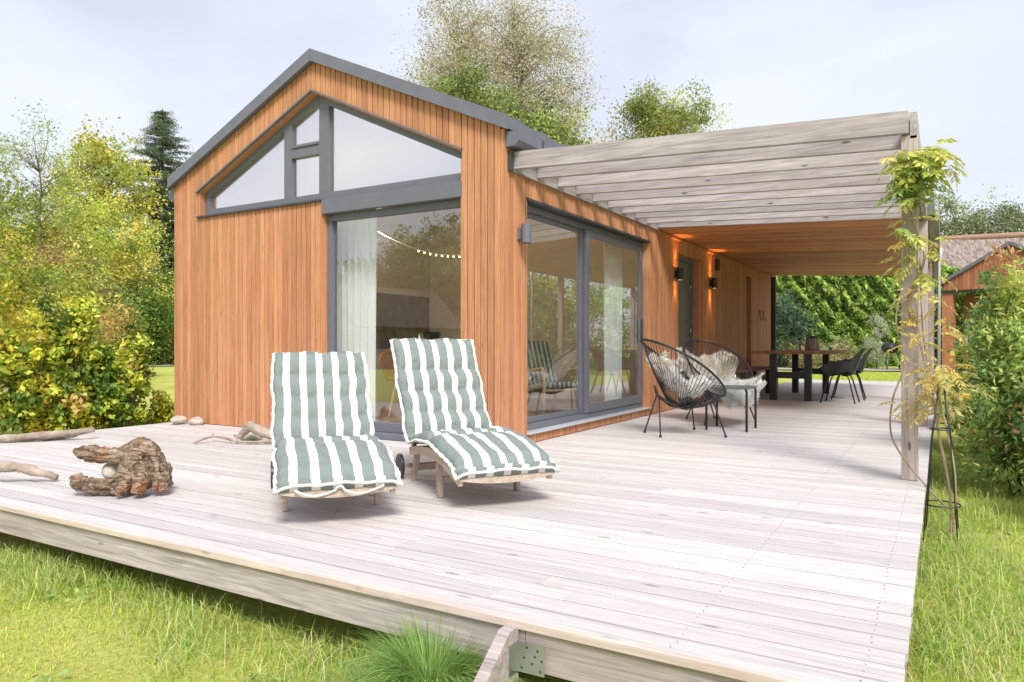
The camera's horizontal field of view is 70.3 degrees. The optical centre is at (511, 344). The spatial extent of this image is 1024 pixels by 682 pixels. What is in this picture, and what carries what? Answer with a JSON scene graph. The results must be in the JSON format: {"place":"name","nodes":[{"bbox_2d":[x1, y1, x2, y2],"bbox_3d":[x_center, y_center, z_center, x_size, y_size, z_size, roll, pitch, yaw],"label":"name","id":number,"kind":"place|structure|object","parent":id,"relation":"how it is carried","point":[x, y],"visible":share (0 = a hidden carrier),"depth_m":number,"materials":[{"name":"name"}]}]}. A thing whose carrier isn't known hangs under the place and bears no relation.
{"place":"outdoors","nodes":[
{"label":"outdoors","id":0,"kind":"place"},
{"bbox_2d":[1,408,173,433],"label":"lawn grass","id":1,"kind":"structure","parent":0,"point":[14,432],"depth_m":10.60,"materials":[{"name":"green plant"}]},
{"bbox_2d":[148,364,173,365],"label":"path","id":2,"kind":"structure","parent":0,"point":[163,365],"depth_m":31.81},
{"bbox_2d":[376,346,398,402],"bbox_3d":[-2.102,0.444,11.062,0.625,0.830,3.640,0,0,31],"label":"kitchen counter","id":3,"kind":"object","parent":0,"point":[383,387],"visible":0.04,"depth_m":10.79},
{"bbox_2d":[416,333,426,338],"bbox_3d":[-1.516,-0.085,11.982,0.170,0.220,0.204,0,0,-25],"label":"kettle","id":4,"kind":"object","parent":3,"relation":"on","point":[419,335],"visible":0.41,"depth_m":11.94,"materials":[{"name":"metal"}]},
{"bbox_2d":[425,332,440,339],"bbox_3d":[-1.348,-0.095,12.371,0.180,0.240,0.220,0,0,31],"label":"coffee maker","id":5,"kind":"object","parent":3,"relation":"on","point":[434,335],"visible":0.48,"depth_m":12.35,"materials":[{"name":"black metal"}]},
{"bbox_2d":[0,366,1023,681],"bbox_3d":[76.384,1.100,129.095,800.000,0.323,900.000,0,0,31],"label":"ground","id":6,"kind":"structure","parent":0,"point":[164,382],"depth_m":3.19,"materials":[{"name":"green plant"}]},
{"bbox_2d":[0,319,44,431],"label":"garden bush","id":7,"kind":"object","parent":6,"relation":"on","point":[2,350],"visible":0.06,"depth_m":9.19,"materials":[{"name":"green plant"}]},
{"bbox_2d":[0,311,94,432],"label":"garden bush","id":8,"kind":"object","parent":6,"relation":"on","point":[33,408],"visible":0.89,"depth_m":9.07,"materials":[{"name":"green plant"}]},
{"bbox_2d":[0,221,96,377],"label":"garden shrub","id":9,"kind":"object","parent":6,"relation":"on","point":[17,283],"visible":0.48,"depth_m":13.87,"materials":[{"name":"green plant"}]},
{"bbox_2d":[0,169,101,282],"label":"garden tree","id":10,"kind":"object","parent":6,"relation":"on","point":[15,201],"visible":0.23,"depth_m":30.19,"materials":[{"name":"green plant"}]},
{"bbox_2d":[0,192,118,319],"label":"garden shrub","id":11,"kind":"object","parent":6,"relation":"on","point":[32,231],"visible":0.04,"depth_m":26.54,"materials":[{"name":"green plant"}]},
{"bbox_2d":[0,229,138,361],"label":"garden shrub","id":12,"kind":"object","parent":6,"relation":"on","point":[102,317],"visible":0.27,"depth_m":18.08,"materials":[{"name":"green plant"}]},
{"bbox_2d":[0,97,144,256],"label":"willow tree","id":13,"kind":"object","parent":6,"relation":"on","point":[42,193],"visible":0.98,"depth_m":26.02,"materials":[{"name":"green plant"}]},
{"bbox_2d":[31,273,120,431],"bbox_3d":[-5.821,0.185,9.552,1.021,2.239,1.172,0,0,31],"label":"garden bush","id":14,"kind":"object","parent":6,"relation":"on","point":[80,319],"visible":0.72,"depth_m":9.40,"materials":[{"name":"green plant"}]},
{"bbox_2d":[13,265,158,372],"bbox_3d":[-13.232,-0.665,22.535,4.391,3.895,4.060,0,0,31],"label":"garden shrub","id":15,"kind":"object","parent":6,"relation":"on","point":[113,290],"visible":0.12,"depth_m":22.49,"materials":[{"name":"green plant"}]},
{"bbox_2d":[1,178,173,320],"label":"garden shrub","id":16,"kind":"object","parent":6,"relation":"on","point":[102,234],"visible":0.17,"depth_m":32.71,"materials":[{"name":"green plant"}]},
{"bbox_2d":[29,114,173,266],"bbox_3d":[-22.692,-5.709,39.714,7.721,13.467,7.905,0,0,31],"label":"yellow tree","id":17,"kind":"object","parent":6,"relation":"on","point":[110,155],"visible":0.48,"depth_m":39.35,"materials":[{"name":"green plant"}]},
{"bbox_2d":[80,345,149,429],"bbox_3d":[-5.515,0.649,9.955,1.129,1.315,0.973,0,0,31],"label":"garden bush","id":18,"kind":"object","parent":6,"relation":"on","point":[106,393],"visible":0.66,"depth_m":9.66,"materials":[{"name":"green plant"}]},
{"bbox_2d":[75,211,173,363],"bbox_3d":[-17.838,-2.485,34.076,6.596,7.289,6.548,0,0,31],"label":"garden shrub","id":19,"kind":"object","parent":6,"relation":"on","point":[131,268],"visible":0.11,"depth_m":33.02,"materials":[{"name":"green plant"}]},
{"bbox_2d":[110,332,157,426],"bbox_3d":[-5.089,0.568,9.818,0.773,1.470,0.601,0,0,31],"label":"garden bush","id":20,"kind":"object","parent":6,"relation":"on","point":[137,377],"visible":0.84,"depth_m":9.72,"materials":[{"name":"green plant"}]},
{"bbox_2d":[103,276,173,365],"bbox_3d":[-16.941,-1.123,32.949,5.500,4.291,5.503,0,0,31],"label":"garden shrub","id":21,"kind":"object","parent":6,"relation":"on","point":[164,315],"visible":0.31,"depth_m":32.23,"materials":[{"name":"green plant"}]},
{"bbox_2d":[108,108,194,291],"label":"spruce tree","id":22,"kind":"object","parent":6,"relation":"on","point":[157,152],"visible":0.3,"depth_m":45.40,"materials":[{"name":"green plant"}]},
{"bbox_2d":[140,389,173,424],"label":"garden bush","id":23,"kind":"object","parent":6,"relation":"on","point":[164,411],"visible":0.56,"depth_m":10.32,"materials":[{"name":"green plant"}]},
{"bbox_2d":[141,242,173,363],"bbox_3d":[-16.241,-1.976,36.025,7.558,5.989,6.663,0,0,31],"label":"garden shrub","id":24,"kind":"object","parent":6,"relation":"on","point":[171,277],"visible":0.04,"depth_m":35.09,"materials":[{"name":"green plant"}]},
{"bbox_2d":[0,535,570,681],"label":"long grass","id":25,"kind":"structure","parent":6,"relation":"on","point":[75,569],"depth_m":3.19,"materials":[{"name":"green plant"}]},
{"bbox_2d":[295,608,560,681],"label":"grass tuft","id":26,"kind":"object","parent":6,"relation":"on","point":[441,662],"visible":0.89,"depth_m":2.49,"materials":[{"name":"green plant"}]},
{"bbox_2d":[365,0,557,114],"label":"tall willow","id":27,"kind":"object","parent":6,"relation":"on","point":[456,23],"visible":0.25,"depth_m":44.69,"materials":[{"name":"green plant"}]},
{"bbox_2d":[0,379,935,681],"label":"deck","id":28,"kind":"structure","parent":6,"relation":"on","point":[782,541],"depth_m":3.50,"materials":[{"name":"grey wood"}]},
{"bbox_2d":[0,460,58,479],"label":"driftwood log","id":29,"kind":"object","parent":28,"relation":"on","point":[27,469],"visible":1,"depth_m":4.83,"materials":[{"name":"beige wood"}]},
{"bbox_2d":[0,427,94,442],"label":"driftwood log","id":30,"kind":"object","parent":28,"relation":"on","point":[48,435],"visible":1,"depth_m":6.90,"materials":[{"name":"beige wood"}]},
{"bbox_2d":[69,437,173,496],"bbox_3d":[-2.384,0.743,4.413,0.592,0.354,0.311,0,0,-15],"label":"driftwood root","id":31,"kind":"object","parent":28,"relation":"on","point":[142,464],"visible":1,"depth_m":4.39,"materials":[{"name":"brown wood"}]},
{"bbox_2d":[102,463,116,478],"bbox_3d":[-2.490,0.785,4.517,0.105,0.109,0.110,0,0,-27],"label":"stone","id":32,"kind":"object","parent":31,"relation":"on","point":[109,471],"visible":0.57,"depth_m":4.47,"materials":[{"name":"beige stone"}]},
{"bbox_2d":[170,416,187,423],"bbox_3d":[-3.845,0.873,8.395,0.169,0.102,0.209,0,0,6],"label":"stone","id":33,"kind":"object","parent":28,"relation":"on","point":[178,419],"visible":1,"depth_m":8.34,"materials":[{"name":"beige stone"}]},
{"bbox_2d":[188,417,203,424],"bbox_3d":[-3.621,0.881,8.336,0.183,0.108,0.167,0,0,39],"label":"stone","id":34,"kind":"object","parent":28,"relation":"on","point":[196,421],"visible":0.96,"depth_m":8.28,"materials":[{"name":"beige stone"}]},
{"bbox_2d":[193,421,271,443],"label":"driftwood branch","id":35,"kind":"object","parent":28,"relation":"on","point":[256,429],"visible":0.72,"depth_m":6.75,"materials":[{"name":"beige wood"}]},
{"bbox_2d":[242,432,261,440],"bbox_3d":[-2.505,0.881,7.000,0.209,0.112,0.156,0,0,-19],"label":"stone","id":36,"kind":"object","parent":28,"relation":"on","point":[250,436],"visible":0.42,"depth_m":6.94,"materials":[{"name":"beige stone"}]},
{"bbox_2d":[270,351,402,510],"bbox_3d":[-1.101,0.485,4.352,0.654,0.885,1.489,0,0,-19],"label":"sun lounger","id":37,"kind":"object","parent":28,"relation":"on","point":[326,442],"visible":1,"depth_m":4.59,"materials":[{"name":"fabric"}]},
{"bbox_2d":[389,338,559,497],"bbox_3d":[-0.305,0.440,4.716,0.655,0.977,1.464,0,0,-24],"label":"sun lounger","id":38,"kind":"object","parent":28,"relation":"on","point":[439,388],"visible":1,"depth_m":4.94,"materials":[{"name":"fabric"}]},
{"bbox_2d":[473,624,544,681],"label":"stair stringer","id":39,"kind":"object","parent":28,"relation":"attached to","point":[508,653],"visible":1,"depth_m":2.37,"materials":[{"name":"grey wood"}]},
{"bbox_2d":[640,338,726,437],"bbox_3d":[1.743,0.429,7.455,0.874,0.985,0.797,0,0,-12],"label":"string chair","id":40,"kind":"object","parent":28,"relation":"on","point":[670,402],"visible":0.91,"depth_m":7.31,"materials":[{"name":"black metal"}]},
{"bbox_2d":[646,350,711,398],"bbox_3d":[1.707,0.307,7.447,0.623,0.532,0.618,0,0,-12],"label":"sheepskin","id":41,"kind":"object","parent":40,"relation":"on","point":[665,361],"visible":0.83,"depth_m":7.30,"materials":[{"name":"white fur"}]},
{"bbox_2d":[683,340,753,424],"bbox_3d":[2.438,0.429,8.709,0.797,0.985,0.874,0,0,-18],"label":"string chair","id":42,"kind":"object","parent":28,"relation":"on","point":[723,347],"visible":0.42,"depth_m":8.92,"materials":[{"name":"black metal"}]},
{"bbox_2d":[676,347,766,410],"bbox_3d":[2.460,0.394,8.621,0.862,0.745,0.919,0,0,-18],"label":"sheepskin","id":43,"kind":"object","parent":42,"relation":"on","point":[732,397],"visible":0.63,"depth_m":8.72,"materials":[{"name":"white fur"}]},
{"bbox_2d":[508,110,939,480],"bbox_3d":[4.322,-0.401,10.573,3.269,2.638,11.600,0,0,31],"label":"pergola","id":44,"kind":"object","parent":28,"relation":"on","point":[802,198],"visible":0.85,"depth_m":6.94,"materials":[{"name":"grey wood"}]},
{"bbox_2d":[937,247,941,421],"bbox_3d":[6.238,-0.105,10.601,0.064,2.650,0.044,0,0,31],"label":"downpipe","id":45,"kind":"object","parent":44,"relation":"attached to","point":[939,313],"visible":0.59,"depth_m":10.59,"materials":[{"name":"grey metal"}]},
{"bbox_2d":[705,385,756,431],"bbox_3d":[2.390,0.686,7.928,0.460,0.465,0.460,0,0,31],"label":"side table","id":46,"kind":"object","parent":28,"relation":"on","point":[745,388],"visible":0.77,"depth_m":7.84,"materials":[{"name":"black metal"}]},
{"bbox_2d":[735,366,768,392],"bbox_3d":[4.255,0.669,13.023,0.340,0.500,2.450,0,0,31],"label":"garden bench","id":47,"kind":"object","parent":28,"relation":"on","point":[755,369],"visible":0.45,"depth_m":13.46,"materials":[{"name":"brown wood"}]},
{"bbox_2d":[751,350,845,400],"bbox_3d":[5.150,0.511,12.929,1.167,0.815,2.600,0,0,31],"label":"dining table","id":48,"kind":"object","parent":28,"relation":"on","point":[797,373],"visible":0.91,"depth_m":12.06,"materials":[{"name":"brown wood"}]},
{"bbox_2d":[805,336,819,349],"bbox_3d":[5.638,-0.032,13.652,0.260,0.270,0.260,0,0,31],"label":"slatted lantern","id":49,"kind":"object","parent":48,"relation":"on","point":[812,342],"visible":0.9,"depth_m":13.57,"materials":[{"name":"brown wood"}]},
{"bbox_2d":[819,348,865,403],"bbox_3d":[5.269,0.486,11.543,0.641,0.873,0.624,0,0,33],"label":"tub chair","id":50,"kind":"object","parent":28,"relation":"on","point":[846,368],"visible":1,"depth_m":11.37,"materials":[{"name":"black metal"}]},
{"bbox_2d":[831,348,872,400],"bbox_3d":[5.729,0.486,12.241,0.640,0.873,0.624,0,0,28],"label":"tub chair","id":51,"kind":"object","parent":28,"relation":"on","point":[862,364],"visible":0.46,"depth_m":12.07,"materials":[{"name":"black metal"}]},
{"bbox_2d":[405,45,534,116],"bbox_3d":[-2.101,-4.486,26.065,5.960,11.014,6.728,0,0,31],"label":"green tree","id":52,"kind":"object","parent":6,"relation":"on","point":[465,84],"visible":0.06,"depth_m":24.79,"materials":[{"name":"green plant"}]},
{"bbox_2d":[167,48,775,441],"bbox_3d":[0.909,-0.920,12.553,4.908,4.281,11.787,0,0,31],"label":"wooden cabin","id":53,"kind":"object","parent":6,"relation":"on","point":[276,180],"visible":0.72,"depth_m":8.01,"materials":[{"name":"brown wood"}]},
{"bbox_2d":[195,89,462,217],"bbox_3d":[-2.031,-2.058,7.592,3.758,1.171,0.180,0,0,31],"label":"gable window","id":54,"kind":"structure","parent":53,"relation":"in","point":[322,147],"depth_m":7.56,"materials":[{"name":"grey glass"}]},
{"bbox_2d":[337,217,376,420],"bbox_3d":[-1.748,-0.280,7.797,0.751,2.200,0.098,0,0,28],"label":"curtain","id":55,"kind":"object","parent":53,"relation":"hanging from","point":[356,285],"visible":0.45,"depth_m":7.72,"materials":[{"name":"fabric"}]},
{"bbox_2d":[378,348,395,417],"bbox_3d":[-1.304,0.438,8.871,0.650,0.849,0.563,0,0,-14],"label":"armchair","id":56,"kind":"object","parent":53,"relation":"on","point":[385,361],"visible":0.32,"depth_m":8.93,"materials":[{"name":"beige leather"}]},
{"bbox_2d":[327,199,460,440],"bbox_3d":[-1.181,-0.212,7.089,1.726,2.256,0.180,0,0,31],"label":"front window","id":57,"kind":"structure","parent":53,"relation":"in","point":[383,430],"depth_m":7.41,"materials":[{"name":"grey metal"}]},
{"bbox_2d":[379,232,460,257],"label":"string lights","id":58,"kind":"object","parent":53,"relation":"hanging from","point":[422,250],"visible":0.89,"depth_m":9.20,"materials":[{"name":"plastic"}]},
{"bbox_2d":[517,223,530,243],"bbox_3d":[0.115,-1.000,6.555,0.120,0.170,0.090,0,0,31],"label":"wall lamp","id":59,"kind":"object","parent":53,"relation":"attached to","point":[524,233],"visible":1,"depth_m":6.51,"materials":[{"name":"grey metal"}]},
{"bbox_2d":[527,341,577,413],"bbox_3d":[0.447,0.408,9.256,0.660,0.909,0.860,0,0,-31],"label":"wooden armchair","id":60,"kind":"object","parent":53,"relation":"on","point":[543,377],"visible":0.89,"depth_m":9.44,"materials":[{"name":"brown wood"}]},
{"bbox_2d":[526,198,651,434],"bbox_3d":[0.917,-0.261,8.149,0.180,2.188,3.280,0,0,31],"label":"sliding door","id":61,"kind":"structure","parent":53,"relation":"in","point":[538,211],"depth_m":8.02,"materials":[{"name":"grey metal"}]},
{"bbox_2d":[604,242,621,400],"bbox_3d":[1.298,-0.280,9.341,0.078,2.200,0.500,0,0,31],"label":"curtain","id":62,"kind":"object","parent":53,"relation":"hanging from","point":[612,321],"visible":0.91,"depth_m":9.30,"materials":[{"name":"fabric"}]},
{"bbox_2d":[674,268,682,279],"bbox_3d":[2.391,-1.010,10.402,0.120,0.170,0.090,0,0,31],"label":"wall lamp","id":63,"kind":"object","parent":53,"relation":"attached to","point":[678,273],"visible":1,"depth_m":10.36,"materials":[{"name":"black metal"}]},
{"bbox_2d":[678,253,701,401],"bbox_3d":[2.639,-0.216,11.178,0.198,2.264,1.267,0,0,31],"label":"entrance door","id":64,"kind":"structure","parent":53,"relation":"in","point":[689,288],"depth_m":11.56,"materials":[{"name":"paint"}]},
{"bbox_2d":[709,278,716,287],"bbox_3d":[3.313,-1.010,11.960,0.120,0.170,0.090,0,0,31],"label":"wall lamp","id":65,"kind":"object","parent":53,"relation":"attached to","point":[712,282],"visible":1,"depth_m":11.91,"materials":[{"name":"black metal"}]},
{"bbox_2d":[715,259,719,270],"bbox_3d":[3.480,-1.345,12.302,0.059,0.190,0.120,0,0,31],"label":"motion sensor","id":66,"kind":"object","parent":53,"relation":"attached to","point":[717,264],"visible":1,"depth_m":12.25,"materials":[{"name":"black metal"}]},
{"bbox_2d":[746,278,749,378],"bbox_3d":[4.601,-0.212,14.474,0.178,2.256,0.398,0,0,31],"label":"recessed cupboard door","id":67,"kind":"structure","parent":53,"relation":"in","point":[747,279],"depth_m":14.60,"materials":[{"name":"brown wood"}]},
{"bbox_2d":[0,516,1023,681],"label":"weeds","id":68,"kind":"object","parent":6,"relation":"on","point":[48,678],"visible":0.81,"depth_m":3.52,"materials":[{"name":"green plant"}]},
{"bbox_2d":[424,0,607,142],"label":"tall willow","id":69,"kind":"object","parent":6,"relation":"on","point":[528,48],"visible":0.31,"depth_m":43.78,"materials":[{"name":"green plant"}]},
{"bbox_2d":[477,84,601,145],"bbox_3d":[0.597,-3.592,24.059,6.122,9.211,6.643,0,0,31],"label":"green tree","id":70,"kind":"object","parent":6,"relation":"on","point":[537,122],"visible":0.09,"depth_m":22.89,"materials":[{"name":"green plant"}]},
{"bbox_2d":[534,108,622,144],"bbox_3d":[4.430,-5.407,38.300,8.316,12.849,9.677,0,0,31],"label":"pale tree","id":71,"kind":"object","parent":6,"relation":"on","point":[611,136],"visible":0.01,"depth_m":36.65,"materials":[{"name":"green plant"}]},
{"bbox_2d":[601,74,735,141],"bbox_3d":[7.234,-6.125,35.764,6.935,14.267,7.729,0,0,31],"label":"autumn tree","id":72,"kind":"object","parent":6,"relation":"on","point":[656,121],"visible":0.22,"depth_m":35.27,"materials":[{"name":"green plant"}]},
{"bbox_2d":[776,287,819,367],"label":"shrub","id":73,"kind":"object","parent":6,"relation":"on","point":[787,315],"visible":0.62,"depth_m":29.04,"materials":[{"name":"green plant"}]},
{"bbox_2d":[779,341,824,367],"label":"border plant","id":74,"kind":"object","parent":6,"relation":"on","point":[814,358],"visible":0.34,"depth_m":28.36,"materials":[{"name":"green plant"}]},
{"bbox_2d":[817,334,873,366],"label":"border plant","id":75,"kind":"object","parent":6,"relation":"on","point":[842,344],"visible":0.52,"depth_m":28.16,"materials":[{"name":"green plant"}]},
{"bbox_2d":[843,344,886,367],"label":"border plant","id":76,"kind":"object","parent":6,"relation":"on","point":[872,365],"visible":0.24,"depth_m":28.43,"materials":[{"name":"green plant"}]},
{"bbox_2d":[862,312,891,368],"bbox_3d":[13.869,-0.140,27.516,1.169,2.283,1.190,0,0,0],"label":"silver sapling","id":77,"kind":"object","parent":6,"relation":"on","point":[877,321],"visible":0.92,"depth_m":27.53,"materials":[{"name":"green plant"}]},
{"bbox_2d":[773,262,1019,366],"bbox_3d":[17.288,-1.368,32.590,20.388,4.922,2.505,0,0,-9],"label":"conifer hedge","id":78,"kind":"object","parent":6,"relation":"on","point":[844,305],"visible":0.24,"depth_m":31.59,"materials":[{"name":"green plant"}]},
{"bbox_2d":[871,138,994,540],"bbox_3d":[2.714,-0.027,4.712,0.585,2.594,0.655,0,0,-5],"label":"wisteria","id":79,"kind":"object","parent":6,"relation":"on","point":[912,177],"visible":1,"depth_m":4.74,"materials":[{"name":"green plant"}]},
{"bbox_2d":[923,387,961,539],"bbox_3d":[2.695,0.770,4.564,0.220,1.001,0.220,0,0,31],"label":"metal obelisk","id":80,"kind":"object","parent":6,"relation":"on","point":[933,428],"visible":0.83,"depth_m":4.54,"materials":[{"name":"black metal"}]},
{"bbox_2d":[905,447,1023,681],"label":"long grass","id":81,"kind":"structure","parent":6,"relation":"on","point":[946,553],"depth_m":3.64,"materials":[{"name":"green plant"}]},
{"bbox_2d":[927,189,1023,235],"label":"broad tree","id":82,"kind":"object","parent":6,"relation":"on","point":[949,204],"visible":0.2,"depth_m":53.61,"materials":[{"name":"green plant"}]},
{"bbox_2d":[934,241,1023,372],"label":"wooden shed","id":83,"kind":"structure","parent":6,"relation":"on","point":[964,279],"depth_m":23.90,"materials":[{"name":"red wood"}]},
{"bbox_2d":[965,319,974,351],"bbox_3d":[15.482,-0.250,24.577,0.300,1.200,0.040,0,0,43],"label":"window","id":84,"kind":"structure","parent":83,"relation":"in","point":[973,321],"depth_m":24.60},
{"bbox_2d":[940,232,1023,267],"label":"roof","id":85,"kind":"structure","parent":83,"relation":"attached to","point":[963,251],"depth_m":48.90,"materials":[{"name":"tile"}]},
{"bbox_2d":[937,306,1023,459],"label":"laurel bush","id":86,"kind":"object","parent":6,"relation":"on","point":[956,387],"visible":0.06,"depth_m":7.76,"materials":[{"name":"green plant"}]},
{"bbox_2d":[940,242,1023,502],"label":"laurel bush","id":87,"kind":"object","parent":6,"relation":"on","point":[1005,425],"visible":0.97,"depth_m":5.87,"materials":[{"name":"green plant"}]},
{"bbox_2d":[940,183,1023,235],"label":"broad tree","id":88,"kind":"object","parent":6,"relation":"on","point":[1014,217],"visible":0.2,"depth_m":53.49,"materials":[{"name":"green plant"}]},
{"bbox_2d":[0,0,1023,338],"label":"sky","id":89,"kind":"structure","parent":0,"point":[958,64],"materials":[{"name":"white"}]},
{"bbox_2d":[527,372,528,403],"bbox_3d":[-0.244,0.408,8.286,0.860,0.909,0.660,0,0,2],"label":"wooden armchair","id":90,"kind":"object","parent":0,"point":[527,386],"depth_m":8.57,"materials":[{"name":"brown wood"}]},
{"bbox_2d":[781,338,804,349],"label":"wooden candle house","id":91,"kind":"structure","parent":0,"point":[786,343],"depth_m":13.88,"materials":[{"name":"brown wood"}]},
{"bbox_2d":[778,367,957,371],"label":"garden path","id":92,"kind":"structure","parent":0,"point":[878,369],"depth_m":26.67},
{"bbox_2d":[881,341,899,368],"bbox_3d":[13.913,0.396,26.736,0.625,1.028,0.702,0,0,31],"label":"kettle barbecue","id":93,"kind":"object","parent":92,"relation":"on","point":[885,347],"visible":0.88,"depth_m":26.64,"materials":[{"name":"black metal"}]},
{"bbox_2d":[812,371,960,382],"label":"lawn grass","id":94,"kind":"structure","parent":0,"point":[875,376],"depth_m":20.48,"materials":[{"name":"green plant"}]},
{"bbox_2d":[934,286,993,371],"bbox_3d":[15.975,-0.632,25.923,3.677,3.399,3.240,0,0,31],"label":"door frame","id":95,"kind":"object","parent":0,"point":[957,324],"visible":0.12,"depth_m":25.62,"materials":[{"name":"brown wood"}]}
]}

